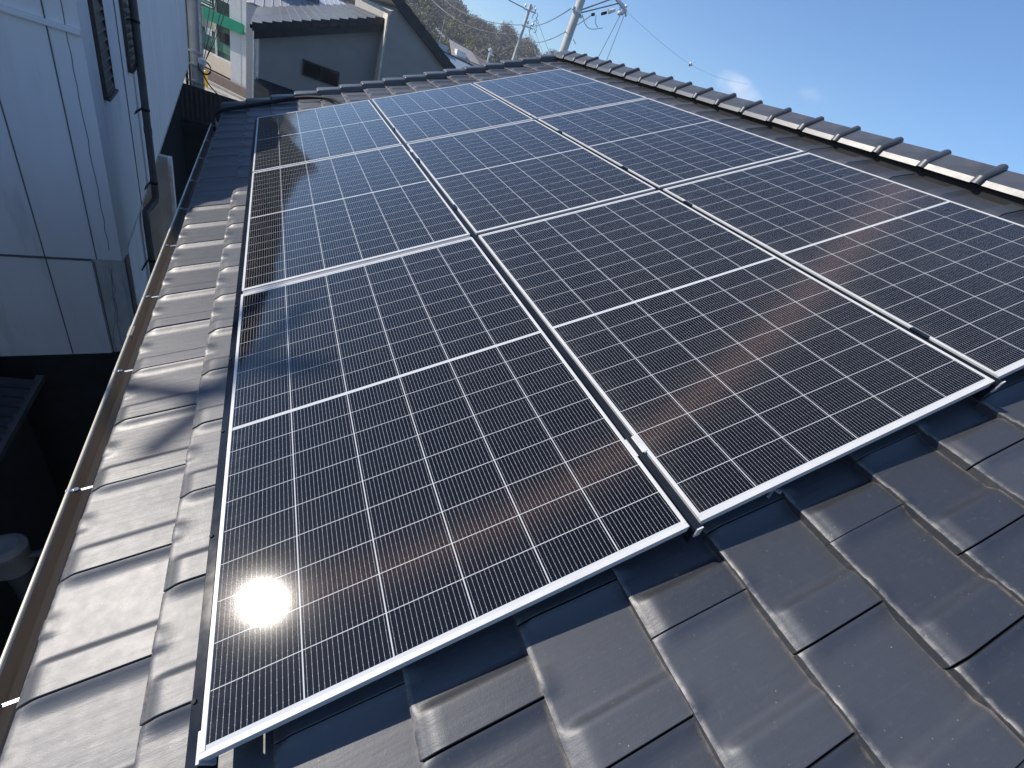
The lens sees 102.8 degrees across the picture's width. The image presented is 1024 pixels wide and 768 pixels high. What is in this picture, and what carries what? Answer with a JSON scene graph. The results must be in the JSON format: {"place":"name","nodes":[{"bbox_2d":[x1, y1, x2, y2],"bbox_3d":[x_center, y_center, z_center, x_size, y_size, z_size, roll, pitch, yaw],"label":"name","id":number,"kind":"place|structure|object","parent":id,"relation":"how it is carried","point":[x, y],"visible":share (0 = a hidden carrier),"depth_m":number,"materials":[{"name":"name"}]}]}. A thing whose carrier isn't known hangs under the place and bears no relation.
{"place":"outdoors","nodes":[
{"label":"outdoors","id":0,"kind":"place"},
{"bbox_2d":[0,0,188,499],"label":"white building","id":1,"kind":"structure","parent":0,"point":[93,181],"depth_m":4.42,"materials":[{"name":"white paint"}]},
{"bbox_2d":[87,0,118,101],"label":"window","id":2,"kind":"structure","parent":1,"relation":"in","point":[96,11],"depth_m":3.88,"materials":[{"name":"metal"}]},
{"bbox_2d":[118,0,137,73],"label":"window","id":3,"kind":"structure","parent":1,"relation":"in","point":[123,4],"depth_m":4.87,"materials":[{"name":"brown metal"}]},
{"bbox_2d":[124,258,134,316],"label":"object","id":4,"kind":"structure","parent":1,"relation":"in","point":[125,258],"depth_m":5.73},
{"bbox_2d":[183,74,241,100],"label":"pavement","id":5,"kind":"structure","parent":0,"point":[220,92],"depth_m":25.39,"materials":[{"name":"grey concrete"}]},
{"bbox_2d":[204,70,207,87],"bbox_3d":[-18.638,-18.505,24.902,0.390,1.000,0.400,2,40,-32],"label":"yellow bollard","id":6,"kind":"object","parent":5,"relation":"on","point":[206,77],"visible":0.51,"depth_m":24.83,"materials":[{"name":"paint"}]},
{"bbox_2d":[339,0,531,61],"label":"hill","id":7,"kind":"structure","parent":0,"point":[425,25],"depth_m":138.65,"materials":[{"name":"green plant"}]},
{"bbox_2d":[340,0,558,63],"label":"woodland","id":8,"kind":"object","parent":7,"relation":"on","point":[489,41],"visible":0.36,"depth_m":145.22,"materials":[{"name":"green plant"}]},
{"bbox_2d":[436,41,471,68],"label":"blue roofed house","id":9,"kind":"structure","parent":0,"point":[458,63],"depth_m":37.47,"materials":[{"name":"metal"}]},
{"bbox_2d":[449,38,479,65],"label":"beige tiled house","id":10,"kind":"structure","parent":0,"point":[460,51],"depth_m":49.60,"materials":[{"name":"tile"}]},
{"bbox_2d":[471,53,486,65],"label":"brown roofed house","id":11,"kind":"structure","parent":0,"point":[480,60],"depth_m":55.29,"materials":[{"name":"tile"}]},
{"bbox_2d":[487,48,495,62],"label":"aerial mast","id":12,"kind":"object","parent":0,"point":[490,51],"visible":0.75,"depth_m":58.48,"materials":[{"name":"white metal"}]},
{"bbox_2d":[459,0,1023,173],"label":"sky","id":13,"kind":"structure","parent":0,"point":[937,75],"materials":[{"name":"blue"}]},
{"label":"yard","id":14,"kind":"structure","parent":0,"visible":0},
{"bbox_2d":[0,533,42,602],"bbox_3d":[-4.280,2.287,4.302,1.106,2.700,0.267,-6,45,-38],"label":"vent drum","id":15,"kind":"object","parent":14,"relation":"on","point":[18,555],"visible":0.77,"depth_m":3.39,"materials":[{"name":"grey plastic"}]},
{"bbox_2d":[0,375,61,657],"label":"lean to roof","id":16,"kind":"object","parent":14,"relation":"on","point":[30,501],"visible":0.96,"depth_m":4.38,"materials":[{"name":"metal"}]},
{"bbox_2d":[185,0,210,89],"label":"utility pole","id":17,"kind":"object","parent":14,"relation":"on","point":[197,62],"visible":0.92,"depth_m":12.38,"materials":[{"name":"concrete"}]},
{"bbox_2d":[203,0,210,50],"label":"overhead wire","id":18,"kind":"object","parent":17,"relation":"attached to","point":[206,26],"visible":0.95,"depth_m":13.19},
{"bbox_2d":[204,1,215,58],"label":"overhead wire","id":19,"kind":"object","parent":17,"relation":"attached to","point":[210,29],"visible":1,"depth_m":13.26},
{"bbox_2d":[202,73,217,93],"bbox_3d":[-9.545,-9.481,12.922,0.409,0.472,0.064,7,38,-26],"label":"overhead wire","id":20,"kind":"object","parent":17,"relation":"attached to","point":[209,84],"visible":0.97,"depth_m":12.92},
{"bbox_2d":[206,0,223,58],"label":"overhead wire","id":21,"kind":"object","parent":17,"relation":"attached to","point":[215,30],"visible":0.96,"depth_m":13.65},
{"bbox_2d":[207,0,228,56],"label":"overhead wire","id":22,"kind":"object","parent":17,"relation":"attached to","point":[219,28],"visible":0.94,"depth_m":13.81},
{"bbox_2d":[180,83,237,181],"bbox_3d":[-9.230,-7.711,14.073,4.080,3.440,0.450,2,40,-32],"label":"metal fence","id":23,"kind":"object","parent":14,"relation":"on","point":[199,106],"visible":0.21,"depth_m":12.99,"materials":[{"name":"black metal"}]},
{"bbox_2d":[250,0,455,97],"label":"grey house","id":24,"kind":"structure","parent":14,"relation":"on","point":[306,48],"depth_m":14.96,"materials":[{"name":"paint"}]},
{"bbox_2d":[302,59,339,86],"bbox_3d":[-7.121,-11.568,15.246,1.240,0.520,0.040,2,40,-32],"label":"window","id":25,"kind":"structure","parent":24,"relation":"in","point":[312,70],"depth_m":15.22,"materials":[{"name":"black glass"}]},
{"bbox_2d":[0,50,1023,767],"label":"tiled house","id":26,"kind":"structure","parent":14,"relation":"on","point":[862,606],"depth_m":1.03,"materials":[{"name":"tile"}]},
{"bbox_2d":[185,119,256,767],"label":"mounting rail","id":27,"kind":"object","parent":26,"relation":"attached to","point":[193,742],"visible":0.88,"depth_m":1.08,"materials":[{"name":"grey metal"}]},
{"bbox_2d":[253,100,401,171],"bbox_3d":[-1.740,-2.317,3.745,1.134,0.031,1.722,-19,48,-13],"label":"solar panel","id":28,"kind":"object","parent":27,"relation":"on","point":[298,137],"visible":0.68,"depth_m":3.60,"materials":[{"name":"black glass"}]},
{"bbox_2d":[242,144,469,291],"bbox_3d":[-1.073,-1.171,2.614,1.134,0.031,1.722,-19,48,-13],"label":"solar panel","id":29,"kind":"object","parent":27,"relation":"on","point":[312,217],"visible":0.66,"depth_m":2.42,"materials":[{"name":"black glass"}]},
{"bbox_2d":[198,237,688,760],"bbox_3d":[-0.403,-0.018,1.474,1.134,0.030,1.722,-19,48,-13],"label":"solar panel","id":30,"kind":"object","parent":27,"relation":"on","point":[430,451],"visible":1,"depth_m":1.15,"materials":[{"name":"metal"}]},
{"bbox_2d":[243,235,470,293],"bbox_3d":[-0.738,-0.595,2.044,1.016,0.523,0.029,2,40,-32],"label":"joint strip","id":31,"kind":"object","parent":30,"relation":"attached to","point":[348,266],"visible":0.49,"depth_m":2.03,"materials":[{"name":"silver metal"}]},
{"bbox_2d":[210,95,342,131],"bbox_3d":[-2.590,-3.072,4.901,1.758,0.986,0.797,25,33,-2],"label":"cable conduit","id":32,"kind":"object","parent":26,"relation":"attached to","point":[215,113],"visible":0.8,"depth_m":4.94,"materials":[{"name":"black plastic"}]},
{"bbox_2d":[370,100,703,542],"bbox_3d":[-0.527,-1.330,2.762,0.056,0.088,5.245,2,40,-32],"label":"mounting rail","id":33,"kind":"object","parent":26,"relation":"attached to","point":[693,531],"visible":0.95,"depth_m":1.40,"materials":[{"name":"metal"}]},
{"bbox_2d":[372,83,532,144],"bbox_3d":[-0.665,-2.686,4.005,1.134,0.030,1.722,-19,48,-13],"label":"solar panel","id":34,"kind":"object","parent":33,"relation":"on","point":[433,113],"visible":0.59,"depth_m":3.87,"materials":[{"name":"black glass"}]},
{"bbox_2d":[407,120,655,234],"bbox_3d":[0.003,-1.539,2.874,1.134,0.032,1.722,-19,48,-13],"label":"solar panel","id":35,"kind":"object","parent":33,"relation":"on","point":[494,178],"visible":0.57,"depth_m":2.69,"materials":[{"name":"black glass"}]},
{"bbox_2d":[477,190,654,237],"bbox_3d":[0.338,-0.961,2.307,1.014,0.517,0.028,2,40,-32],"label":"joint strip","id":36,"kind":"object","parent":35,"relation":"attached to","point":[567,212],"visible":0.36,"depth_m":2.30,"materials":[{"name":"silver metal"}]},
{"bbox_2d":[625,435,647,456],"bbox_3d":[0.367,0.191,1.218,0.036,0.038,0.064,-19,48,-13],"label":"panel clamp","id":37,"kind":"object","parent":33,"relation":"attached to","point":[638,443],"visible":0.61,"depth_m":1.20,"materials":[{"name":"metal"}]},
{"bbox_2d":[478,190,994,523],"bbox_3d":[0.675,-0.387,1.734,1.134,0.031,1.722,-19,48,-13],"label":"solar panel","id":38,"kind":"object","parent":33,"relation":"on","point":[724,369],"visible":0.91,"depth_m":1.46,"materials":[{"name":"black glass"}]},
{"bbox_2d":[472,83,1005,400],"bbox_3d":[0.549,-1.699,3.023,0.056,0.088,5.245,2,40,-32],"label":"mounting rail","id":39,"kind":"object","parent":26,"relation":"attached to","point":[997,383],"visible":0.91,"depth_m":1.67,"materials":[{"name":"metal"}]},
{"bbox_2d":[473,69,646,118],"bbox_3d":[0.410,-3.058,4.270,1.134,0.030,1.722,-19,48,-13],"label":"solar panel","id":40,"kind":"object","parent":39,"relation":"on","point":[544,94],"visible":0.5,"depth_m":4.14,"materials":[{"name":"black glass"}]},
{"bbox_2d":[538,98,803,187],"bbox_3d":[1.077,-1.911,3.139,1.134,0.030,1.722,-19,48,-13],"label":"solar panel","id":41,"kind":"object","parent":39,"relation":"on","point":[658,144],"visible":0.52,"depth_m":2.97,"materials":[{"name":"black glass"}]},
{"bbox_2d":[663,153,1023,378],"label":"solar panel","id":42,"kind":"object","parent":39,"relation":"on","point":[948,275],"visible":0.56,"depth_m":1.88,"materials":[{"name":"black glass"}]},
{"bbox_2d":[660,153,804,189],"bbox_3d":[1.413,-1.332,2.569,1.014,0.517,0.034,2,40,-32],"label":"joint strip","id":43,"kind":"object","parent":42,"relation":"attached to","point":[735,170],"visible":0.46,"depth_m":2.57,"materials":[{"name":"silver metal"}]},
{"bbox_2d":[909,327,929,338],"bbox_3d":[1.448,-0.169,1.471,0.036,0.038,0.064,-19,48,-13],"label":"panel clamp","id":44,"kind":"object","parent":39,"relation":"attached to","point":[919,332],"visible":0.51,"depth_m":1.46,"materials":[{"name":"metal"}]},
{"bbox_2d":[766,488,781,497],"bbox_3d":[0.767,0.306,1.195,0.072,0.017,0.040,-19,48,-13],"label":"loose fitting","id":45,"kind":"object","parent":26,"relation":"on","point":[777,490],"visible":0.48,"depth_m":1.18,"materials":[{"name":"metal"}]},
{"bbox_2d":[559,0,626,51],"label":"utility pole","id":46,"kind":"object","parent":14,"relation":"on","point":[577,9],"visible":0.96,"depth_m":15.07,"materials":[{"name":"concrete"}]},
{"bbox_2d":[524,8,571,25],"bbox_3d":[1.562,-20.646,23.087,0.032,1.039,21.857,15,35,-16],"label":"overhead wire","id":47,"kind":"object","parent":46,"relation":"attached to","point":[552,19],"visible":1,"depth_m":18.38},
{"bbox_2d":[524,15,590,42],"bbox_3d":[1.850,-20.176,23.694,0.032,0.608,21.633,14,35,-17],"label":"overhead wire","id":48,"kind":"object","parent":46,"relation":"attached to","point":[558,35],"visible":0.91,"depth_m":20.27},
{"bbox_3d":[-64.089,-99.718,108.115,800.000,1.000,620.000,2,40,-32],"label":"ground","id":49,"kind":"structure","parent":0,"visible":0},
{"bbox_2d":[188,0,319,100],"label":"bank building","id":50,"kind":"structure","parent":49,"relation":"on","point":[226,59],"depth_m":25.06,"materials":[{"name":"white paint"}]},
{"bbox_2d":[201,0,229,62],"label":"window","id":51,"kind":"structure","parent":50,"relation":"in","point":[220,49],"depth_m":24.95,"materials":[{"name":"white glass"}]},
{"bbox_2d":[246,0,345,98],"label":"pale roofed building","id":52,"kind":"structure","parent":49,"relation":"on","point":[251,6],"depth_m":21.33,"materials":[{"name":"paint"}]},
{"bbox_2d":[512,4,537,59],"bbox_3d":[-0.515,-24.070,34.261,1.523,12.157,0.340,2,40,-32],"label":"utility pole","id":53,"kind":"object","parent":49,"relation":"on","point":[530,8],"visible":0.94,"depth_m":31.57,"materials":[{"name":"concrete"}]},
{"bbox_2d":[432,0,519,34],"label":"overhead wire","id":54,"kind":"object","parent":53,"relation":"attached to","point":[476,28],"visible":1,"depth_m":34.49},
{"bbox_2d":[444,0,521,24],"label":"overhead wire","id":55,"kind":"object","parent":53,"relation":"attached to","point":[485,20],"visible":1,"depth_m":33.53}
]}

